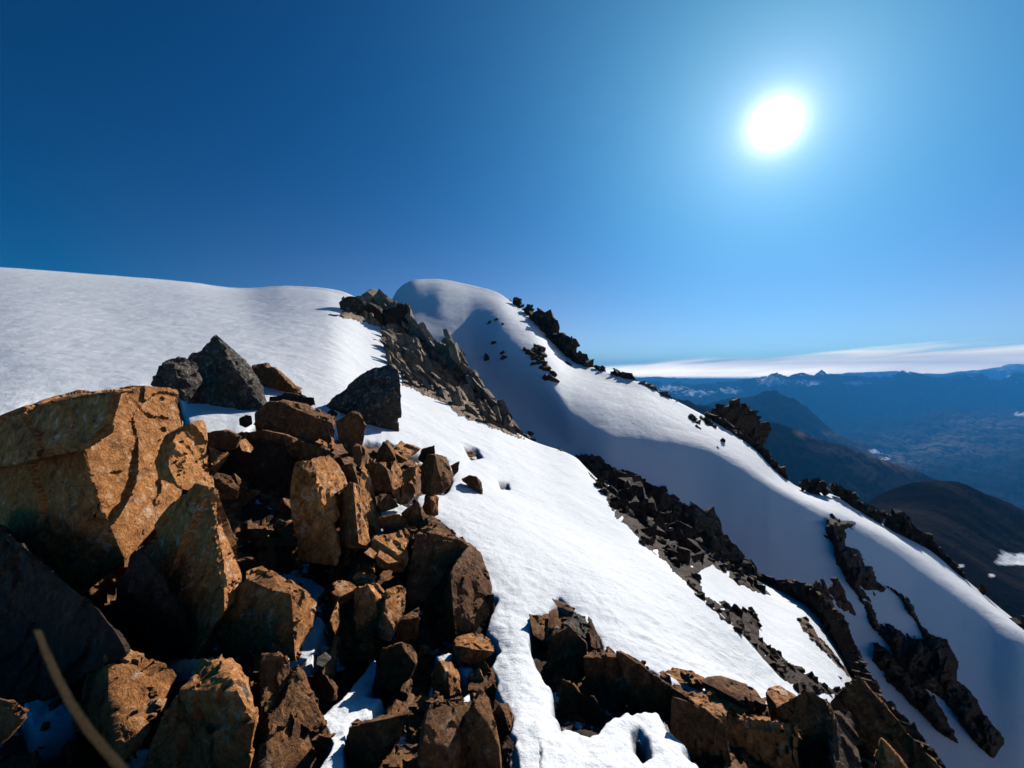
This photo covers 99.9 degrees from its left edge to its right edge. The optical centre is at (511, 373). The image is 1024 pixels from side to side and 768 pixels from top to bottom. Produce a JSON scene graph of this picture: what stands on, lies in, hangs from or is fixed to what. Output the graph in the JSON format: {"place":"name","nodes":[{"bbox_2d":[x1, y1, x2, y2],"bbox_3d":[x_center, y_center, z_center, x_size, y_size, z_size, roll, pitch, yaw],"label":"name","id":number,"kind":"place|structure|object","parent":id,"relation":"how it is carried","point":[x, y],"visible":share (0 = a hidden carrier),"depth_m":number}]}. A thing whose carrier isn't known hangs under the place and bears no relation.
{"place":"outdoors","nodes":[
{"label":"outdoors","id":0,"kind":"place"},
{"bbox_2d":[0,440,457,767],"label":"rock ground","id":1,"kind":"structure","parent":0,"point":[101,594],"depth_m":3.19},
{"bbox_2d":[0,525,129,702],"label":"rock","id":2,"kind":"object","parent":1,"relation":"on","point":[82,635],"visible":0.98,"depth_m":2.22},
{"bbox_2d":[72,649,176,760],"bbox_3d":[-1.785,1.521,2.010,0.752,0.557,0.336,0,0,29],"label":"rock","id":3,"kind":"object","parent":1,"relation":"on","point":[121,703],"visible":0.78,"depth_m":1.86},
{"bbox_2d":[112,483,241,659],"bbox_3d":[-2.082,1.270,2.766,1.394,1.137,0.458,0,0,28],"label":"rock","id":4,"kind":"object","parent":1,"relation":"on","point":[190,549],"visible":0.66,"depth_m":2.60},
{"bbox_2d":[114,549,192,659],"bbox_3d":[-2.030,1.333,2.468,0.697,0.683,0.235,0,0,19],"label":"rock","id":5,"kind":"object","parent":4,"relation":"on","point":[151,618],"visible":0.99,"depth_m":2.38},
{"bbox_2d":[155,420,213,489],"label":"rock","id":6,"kind":"object","parent":4,"relation":"on","point":[181,460],"visible":0.92,"depth_m":2.97},
{"bbox_2d":[143,654,258,767],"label":"rock","id":7,"kind":"object","parent":1,"relation":"on","point":[209,719],"visible":1,"depth_m":1.71},
{"bbox_2d":[209,447,229,475],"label":"rock","id":8,"kind":"object","parent":1,"relation":"on","point":[218,458],"visible":0.98,"depth_m":4.36},
{"bbox_2d":[207,429,241,450],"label":"rock","id":9,"kind":"object","parent":8,"relation":"on","point":[227,439],"visible":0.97,"depth_m":4.44},
{"bbox_2d":[213,473,238,499],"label":"rock","id":10,"kind":"object","parent":1,"relation":"on","point":[226,486],"visible":0.91,"depth_m":3.68},
{"bbox_2d":[232,473,247,498],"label":"stone","id":11,"kind":"object","parent":1,"relation":"on","point":[243,487],"visible":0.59,"depth_m":4.15},
{"bbox_2d":[236,551,256,570],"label":"stone","id":12,"kind":"object","parent":1,"relation":"on","point":[246,562],"visible":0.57,"depth_m":3.36},
{"bbox_2d":[220,437,295,497],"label":"rock","id":13,"kind":"object","parent":1,"relation":"on","point":[264,466],"visible":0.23,"depth_m":4.50},
{"bbox_2d":[216,567,316,660],"bbox_3d":[-1.434,1.436,2.488,0.632,0.554,0.515,0,0,0],"label":"rock","id":14,"kind":"object","parent":1,"relation":"on","point":[266,610],"visible":0.94,"depth_m":2.39},
{"bbox_2d":[257,549,276,570],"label":"stone","id":15,"kind":"object","parent":1,"relation":"on","point":[267,560],"visible":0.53,"depth_m":3.43},
{"bbox_2d":[277,498,290,515],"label":"stone","id":16,"kind":"object","parent":1,"relation":"on","point":[284,506],"visible":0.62,"depth_m":3.94},
{"bbox_2d":[237,430,334,460],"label":"rock","id":17,"kind":"object","parent":1,"relation":"on","point":[298,449],"visible":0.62,"depth_m":4.71},
{"bbox_2d":[250,643,327,767],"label":"rock","id":18,"kind":"object","parent":1,"relation":"on","point":[291,723],"visible":0.86,"depth_m":1.88},
{"bbox_2d":[255,399,335,445],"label":"rock","id":19,"kind":"object","parent":1,"relation":"on","point":[307,423],"visible":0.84,"depth_m":5.22},
{"bbox_2d":[269,392,314,405],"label":"rock","id":20,"kind":"object","parent":19,"relation":"on","point":[296,397],"visible":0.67,"depth_m":5.67},
{"bbox_2d":[322,635,340,679],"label":"rock","id":21,"kind":"object","parent":1,"relation":"on","point":[329,669],"visible":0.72,"depth_m":2.50},
{"bbox_2d":[316,652,330,666],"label":"rock","id":22,"kind":"object","parent":21,"relation":"on","point":[324,658],"visible":1,"depth_m":2.33},
{"bbox_2d":[329,601,339,634],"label":"rock","id":23,"kind":"object","parent":21,"relation":"on","point":[334,621],"visible":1,"depth_m":2.57},
{"bbox_2d":[331,580,355,605],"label":"rock","id":24,"kind":"object","parent":1,"relation":"on","point":[342,592],"visible":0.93,"depth_m":2.83},
{"bbox_2d":[341,463,357,482],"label":"rock","id":25,"kind":"object","parent":1,"relation":"on","point":[350,471],"visible":0.9,"depth_m":4.02},
{"bbox_2d":[336,411,366,455],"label":"rock","id":26,"kind":"object","parent":1,"relation":"on","point":[351,427],"visible":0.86,"depth_m":5.06},
{"bbox_2d":[334,482,370,549],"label":"rock","id":27,"kind":"object","parent":1,"relation":"on","point":[353,527],"visible":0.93,"depth_m":3.48},
{"bbox_2d":[353,443,362,465],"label":"rock","id":28,"kind":"object","parent":1,"relation":"on","point":[357,454],"visible":1,"depth_m":4.33},
{"bbox_2d":[346,636,377,663],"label":"stone","id":29,"kind":"object","parent":1,"relation":"on","point":[352,642],"visible":0.31,"depth_m":2.80},
{"bbox_2d":[353,583,384,642],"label":"rock","id":30,"kind":"object","parent":29,"relation":"on","point":[367,603],"visible":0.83,"depth_m":2.74},
{"bbox_2d":[352,572,376,585],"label":"rock","id":31,"kind":"object","parent":30,"relation":"on","point":[362,579],"visible":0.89,"depth_m":3.01},
{"bbox_2d":[366,462,392,495],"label":"rock","id":32,"kind":"object","parent":1,"relation":"on","point":[381,478],"visible":0.86,"depth_m":4.31},
{"bbox_2d":[375,440,395,462],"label":"rock","id":33,"kind":"object","parent":1,"relation":"on","point":[385,453],"visible":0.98,"depth_m":4.77},
{"bbox_2d":[375,494,397,511],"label":"rock","id":34,"kind":"object","parent":1,"relation":"on","point":[385,502],"visible":1,"depth_m":4.10},
{"bbox_2d":[372,530,408,572],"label":"rock","id":35,"kind":"object","parent":1,"relation":"on","point":[393,545],"visible":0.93,"depth_m":3.39},
{"bbox_2d":[377,585,405,640],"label":"rock","id":36,"kind":"object","parent":1,"relation":"on","point":[392,608],"visible":0.99,"depth_m":2.74},
{"bbox_2d":[372,642,416,690],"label":"rock","id":37,"kind":"object","parent":1,"relation":"on","point":[396,665],"visible":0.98,"depth_m":2.41},
{"bbox_2d":[385,679,411,714],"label":"rock","id":38,"kind":"object","parent":1,"relation":"on","point":[407,686],"visible":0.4,"depth_m":2.46},
{"bbox_2d":[395,686,407,701],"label":"stone","id":39,"kind":"object","parent":38,"relation":"on","point":[401,693],"visible":0.97,"depth_m":2.41},
{"bbox_2d":[392,441,420,462],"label":"rock","id":40,"kind":"object","parent":1,"relation":"on","point":[403,451],"visible":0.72,"depth_m":5.47},
{"bbox_2d":[395,607,419,641],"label":"rock","id":41,"kind":"object","parent":1,"relation":"on","point":[407,627],"visible":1,"depth_m":2.75},
{"bbox_2d":[417,645,431,659],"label":"stone","id":42,"kind":"object","parent":1,"relation":"on","point":[422,650],"visible":0.74,"depth_m":2.74},
{"bbox_2d":[418,445,434,462],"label":"rock","id":43,"kind":"object","parent":1,"relation":"on","point":[424,452],"visible":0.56,"depth_m":5.01},
{"bbox_2d":[422,495,438,515],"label":"stone","id":44,"kind":"object","parent":1,"relation":"on","point":[430,506],"visible":0.66,"depth_m":4.74},
{"bbox_2d":[420,454,452,495],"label":"rock","id":45,"kind":"object","parent":1,"relation":"on","point":[436,476],"visible":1,"depth_m":4.48},
{"bbox_2d":[406,517,470,630],"bbox_3d":[-0.598,1.750,3.605,0.581,0.978,0.833,0,0,0],"label":"rock","id":46,"kind":"object","parent":1,"relation":"on","point":[436,552],"visible":0.62,"depth_m":3.37},
{"bbox_2d":[401,501,426,526],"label":"rock","id":47,"kind":"object","parent":46,"relation":"on","point":[414,514],"visible":0.88,"depth_m":3.90},
{"bbox_2d":[428,519,455,535],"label":"rock","id":48,"kind":"object","parent":46,"relation":"on","point":[439,524],"visible":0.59,"depth_m":3.67},
{"bbox_2d":[413,695,468,767],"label":"rock","id":49,"kind":"object","parent":1,"relation":"on","point":[440,744],"visible":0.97,"depth_m":1.65},
{"bbox_2d":[431,660,460,698],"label":"rock","id":50,"kind":"object","parent":1,"relation":"on","point":[445,679],"visible":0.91,"depth_m":2.32},
{"bbox_2d":[442,544,491,637],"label":"rock","id":51,"kind":"object","parent":1,"relation":"on","point":[466,607],"visible":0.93,"depth_m":3.11},
{"bbox_2d":[452,633,493,668],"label":"rock","id":52,"kind":"object","parent":1,"relation":"on","point":[471,650],"visible":0.93,"depth_m":2.69},
{"bbox_2d":[460,688,501,767],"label":"rock","id":53,"kind":"object","parent":1,"relation":"on","point":[481,744],"visible":0.94,"depth_m":1.67},
{"bbox_2d":[466,667,497,702],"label":"rock","id":54,"kind":"object","parent":1,"relation":"on","point":[474,686],"visible":0.4,"depth_m":2.50},
{"bbox_2d":[466,668,483,682],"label":"stone","id":55,"kind":"object","parent":54,"relation":"on","point":[477,675],"visible":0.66,"depth_m":2.54},
{"bbox_2d":[493,703,513,741],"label":"rock","id":56,"kind":"object","parent":1,"relation":"on","point":[503,716],"visible":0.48,"depth_m":2.01},
{"bbox_2d":[0,267,1023,767],"bbox_3d":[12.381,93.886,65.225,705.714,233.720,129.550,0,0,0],"label":"snow slope","id":57,"kind":"structure","parent":0,"point":[538,525],"depth_m":11.18},
{"bbox_2d":[0,698,29,744],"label":"rock","id":58,"kind":"object","parent":57,"relation":"on","point":[13,715],"visible":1,"depth_m":1.60},
{"bbox_2d":[34,630,127,767],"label":"grass blade","id":59,"kind":"object","parent":57,"relation":"on","point":[105,750],"depth_m":0.26},
{"bbox_2d":[0,386,182,594],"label":"rock","id":60,"kind":"object","parent":57,"relation":"on","point":[88,497],"visible":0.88,"depth_m":3.02},
{"bbox_2d":[151,356,201,400],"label":"rock","id":61,"kind":"object","parent":57,"relation":"on","point":[182,376],"visible":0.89,"depth_m":5.64},
{"bbox_2d":[187,335,266,409],"bbox_3d":[-4.683,-0.023,7.085,1.677,1.225,1.008,0,0,0],"label":"rock","id":62,"kind":"object","parent":57,"relation":"on","point":[230,379],"visible":0.84,"depth_m":6.75},
{"bbox_2d":[252,363,304,395],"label":"rock","id":63,"kind":"object","parent":57,"relation":"on","point":[267,374],"visible":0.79,"depth_m":8.10},
{"bbox_2d":[290,461,340,565],"bbox_3d":[-1.567,1.116,3.427,0.371,0.864,0.644,0,0,-23],"label":"rock","id":64,"kind":"object","parent":57,"relation":"on","point":[315,514],"visible":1,"depth_m":3.35},
{"bbox_2d":[311,455,346,494],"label":"rock","id":65,"kind":"object","parent":64,"relation":"on","point":[330,473],"visible":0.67,"depth_m":3.70},
{"bbox_2d":[306,674,337,705],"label":"rock","id":66,"kind":"object","parent":57,"relation":"on","point":[323,687],"visible":0.83,"depth_m":2.21},
{"bbox_2d":[312,733,335,749],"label":"stone","id":67,"kind":"object","parent":57,"relation":"on","point":[316,744],"visible":0.46,"depth_m":1.88},
{"bbox_2d":[318,732,331,749],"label":"stone","id":68,"kind":"object","parent":67,"relation":"on","point":[324,739],"visible":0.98,"depth_m":1.85},
{"bbox_2d":[346,565,368,586],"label":"stone","id":69,"kind":"object","parent":57,"relation":"on","point":[357,569],"visible":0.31,"depth_m":3.45},
{"bbox_2d":[326,364,401,431],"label":"rock","id":70,"kind":"object","parent":57,"relation":"on","point":[372,396],"visible":0.84,"depth_m":7.59},
{"bbox_2d":[359,466,381,536],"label":"rock","id":71,"kind":"object","parent":57,"relation":"on","point":[373,511],"visible":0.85,"depth_m":4.01},
{"bbox_2d":[343,711,408,764],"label":"rock","id":72,"kind":"object","parent":57,"relation":"on","point":[374,740],"visible":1,"depth_m":1.77},
{"bbox_2d":[387,699,401,714],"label":"stone","id":73,"kind":"object","parent":57,"relation":"on","point":[395,707],"visible":0.6,"depth_m":2.29},
{"bbox_2d":[391,460,415,504],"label":"rock","id":74,"kind":"object","parent":57,"relation":"on","point":[404,494],"visible":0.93,"depth_m":4.56},
{"bbox_2d":[341,289,535,441],"bbox_3d":[-6.803,-1.627,23.119,4.761,8.427,25.864,0,0,-29],"label":"rock rib","id":75,"kind":"object","parent":57,"relation":"on","point":[418,356],"visible":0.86,"depth_m":16.86},
{"bbox_2d":[339,296,364,314],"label":"rock","id":76,"kind":"object","parent":75,"relation":"on","point":[355,304],"visible":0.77,"depth_m":23.71},
{"bbox_2d":[361,288,376,304],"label":"rock","id":77,"kind":"object","parent":75,"relation":"on","point":[368,295],"visible":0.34,"depth_m":31.02},
{"bbox_2d":[365,302,383,324],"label":"rock","id":78,"kind":"object","parent":75,"relation":"on","point":[375,310],"visible":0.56,"depth_m":25.00},
{"bbox_2d":[382,302,407,328],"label":"rock","id":79,"kind":"object","parent":75,"relation":"on","point":[398,313],"visible":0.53,"depth_m":24.44},
{"bbox_2d":[448,342,460,364],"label":"rock","id":80,"kind":"object","parent":75,"relation":"on","point":[453,349],"visible":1,"depth_m":16.73},
{"bbox_2d":[462,475,482,493],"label":"rock","id":81,"kind":"object","parent":57,"relation":"on","point":[474,482],"visible":0.96,"depth_m":6.13},
{"bbox_2d":[502,734,513,753],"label":"stone","id":82,"kind":"object","parent":57,"relation":"on","point":[508,744],"visible":1,"depth_m":1.82},
{"bbox_2d":[529,614,548,639],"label":"rock","id":83,"kind":"object","parent":57,"relation":"on","point":[540,626],"visible":1,"depth_m":3.17},
{"bbox_2d":[522,344,559,382],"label":"rock rib","id":84,"kind":"object","parent":57,"relation":"on","point":[539,350],"visible":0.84,"depth_m":24.18},
{"bbox_2d":[529,307,593,366],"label":"rock rib","id":85,"kind":"object","parent":57,"relation":"on","point":[546,322],"visible":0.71,"depth_m":31.24},
{"bbox_2d":[588,617,600,649],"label":"rock","id":86,"kind":"object","parent":57,"relation":"on","point":[595,642],"visible":0.88,"depth_m":3.08},
{"bbox_2d":[610,368,637,381],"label":"rock rib","id":87,"kind":"object","parent":57,"relation":"on","point":[618,373],"visible":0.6,"depth_m":25.86},
{"bbox_2d":[575,453,840,694],"bbox_3d":[5.024,4.856,11.357,6.441,4.802,14.646,0,0,0],"label":"rock rib","id":88,"kind":"object","parent":57,"relation":"on","point":[658,514],"visible":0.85,"depth_m":8.35},
{"bbox_2d":[690,501,774,584],"bbox_3d":[5.010,4.107,9.674,1.991,2.460,0.454,0,0,0],"label":"rock rib","id":89,"kind":"object","parent":57,"relation":"on","point":[707,521],"visible":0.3,"depth_m":9.57},
{"bbox_2d":[711,398,771,445],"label":"rock rib","id":90,"kind":"object","parent":57,"relation":"on","point":[744,419],"visible":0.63,"depth_m":28.74},
{"bbox_2d":[704,412,788,479],"bbox_3d":[11.400,3.556,21.037,0.973,3.182,4.008,0,0,-34],"label":"rock rib","id":91,"kind":"object","parent":57,"relation":"on","point":[759,448],"visible":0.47,"depth_m":20.83},
{"bbox_2d":[798,478,835,497],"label":"rock rib","id":92,"kind":"object","parent":57,"relation":"on","point":[817,486],"visible":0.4,"depth_m":18.56},
{"bbox_2d":[813,579,834,606],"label":"rock rib","id":93,"kind":"object","parent":57,"relation":"on","point":[823,588],"visible":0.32,"depth_m":10.40},
{"bbox_2d":[797,616,853,677],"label":"rock rib","id":94,"kind":"object","parent":57,"relation":"on","point":[807,627],"visible":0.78,"depth_m":6.81},
{"bbox_2d":[828,577,855,615],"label":"rock rib","id":95,"kind":"object","parent":57,"relation":"on","point":[837,591],"visible":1,"depth_m":10.39},
{"bbox_2d":[829,482,883,524],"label":"rock rib","id":96,"kind":"object","parent":57,"relation":"on","point":[849,497],"visible":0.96,"depth_m":18.51},
{"bbox_2d":[770,578,945,767],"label":"rock rib","id":97,"kind":"object","parent":57,"relation":"on","point":[821,607],"visible":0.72,"depth_m":7.16},
{"bbox_2d":[825,513,894,645],"bbox_3d":[11.922,7.002,15.023,2.034,3.788,4.211,0,0,0],"label":"rock rib","id":98,"kind":"object","parent":57,"relation":"on","point":[857,573],"visible":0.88,"depth_m":14.23},
{"bbox_2d":[872,643,958,743],"bbox_3d":[11.521,9.328,12.786,1.429,2.172,2.550,0,0,-22],"label":"rock rib","id":99,"kind":"object","parent":57,"relation":"on","point":[906,684],"visible":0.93,"depth_m":12.33},
{"bbox_2d":[881,508,988,594],"bbox_3d":[16.943,6.982,17.359,0.942,2.642,3.105,0,0,-43],"label":"rock rib","id":100,"kind":"object","parent":57,"relation":"on","point":[900,519],"visible":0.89,"depth_m":17.63},
{"bbox_2d":[885,586,1003,758],"bbox_3d":[12.466,8.810,13.249,2.041,3.622,3.754,0,0,0],"label":"rock rib","id":101,"kind":"object","parent":57,"relation":"on","point":[917,658],"visible":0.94,"depth_m":12.50},
{"bbox_2d":[0,0,1023,378],"label":"sky","id":102,"kind":"structure","parent":0,"point":[691,189]},
{"bbox_2d":[542,609,874,767],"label":"rock ground","id":103,"kind":"structure","parent":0,"point":[556,617],"depth_m":2.77},
{"bbox_2d":[546,626,586,675],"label":"rock","id":104,"kind":"object","parent":103,"relation":"on","point":[567,646],"visible":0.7,"depth_m":2.88},
{"bbox_2d":[557,678,581,714],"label":"rock","id":105,"kind":"object","parent":103,"relation":"on","point":[570,696],"visible":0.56,"depth_m":2.47},
{"bbox_2d":[564,612,588,639],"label":"rock","id":106,"kind":"object","parent":103,"relation":"on","point":[577,623],"visible":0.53,"depth_m":3.25},
{"bbox_2d":[578,693,600,725],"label":"rock","id":107,"kind":"object","parent":103,"relation":"on","point":[589,711],"visible":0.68,"depth_m":2.42},
{"bbox_2d":[595,687,610,710],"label":"stone","id":108,"kind":"object","parent":103,"relation":"on","point":[601,696],"visible":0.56,"depth_m":2.60},
{"bbox_2d":[583,646,626,704],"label":"rock","id":109,"kind":"object","parent":103,"relation":"on","point":[602,669],"visible":0.84,"depth_m":2.65},
{"bbox_2d":[616,651,730,764],"bbox_3d":[0.926,2.034,2.476,0.579,0.672,0.596,0,0,0],"label":"rock","id":110,"kind":"object","parent":103,"relation":"on","point":[699,732],"visible":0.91,"depth_m":2.30},
{"bbox_2d":[656,667,704,688],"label":"rock","id":111,"kind":"object","parent":103,"relation":"on","point":[691,678],"visible":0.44,"depth_m":2.97},
{"bbox_2d":[688,688,755,713],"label":"rock","id":112,"kind":"object","parent":103,"relation":"on","point":[709,696],"visible":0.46,"depth_m":2.71},
{"bbox_2d":[701,675,766,714],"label":"rock","id":113,"kind":"object","parent":103,"relation":"on","point":[741,694],"visible":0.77,"depth_m":2.77},
{"bbox_2d":[701,703,801,767],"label":"rock","id":114,"kind":"object","parent":103,"relation":"on","point":[772,742],"visible":0.73,"depth_m":2.45},
{"bbox_2d":[766,685,795,718],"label":"rock","id":115,"kind":"object","parent":103,"relation":"on","point":[776,695],"visible":0.59,"depth_m":2.98},
{"bbox_2d":[776,690,836,767],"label":"rock","id":116,"kind":"object","parent":103,"relation":"on","point":[812,716],"visible":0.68,"depth_m":2.57},
{"bbox_2d":[826,710,860,767],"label":"rock","id":117,"kind":"object","parent":103,"relation":"on","point":[843,749],"visible":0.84,"depth_m":2.54},
{"bbox_2d":[830,674,940,767],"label":"rock","id":118,"kind":"object","parent":103,"relation":"on","point":[874,719],"visible":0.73,"depth_m":3.31},
{"bbox_2d":[874,737,907,767],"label":"rock","id":119,"kind":"object","parent":103,"relation":"on","point":[886,754],"visible":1,"depth_m":2.21},
{"bbox_2d":[635,364,1023,624],"bbox_3d":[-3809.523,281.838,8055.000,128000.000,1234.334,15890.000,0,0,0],"label":"mountain range","id":120,"kind":"structure","parent":0,"point":[940,457],"depth_m":3451.80},
{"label":"stone","id":121,"kind":"object","parent":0,"visible":0},
{"bbox_2d":[404,528,411,565],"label":"rock","id":122,"kind":"object","parent":121,"relation":"on","point":[407,536],"visible":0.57,"depth_m":3.60},
{"bbox_2d":[376,513,406,531],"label":"rock","id":123,"kind":"object","parent":122,"relation":"on","point":[392,522],"visible":0.97,"depth_m":3.79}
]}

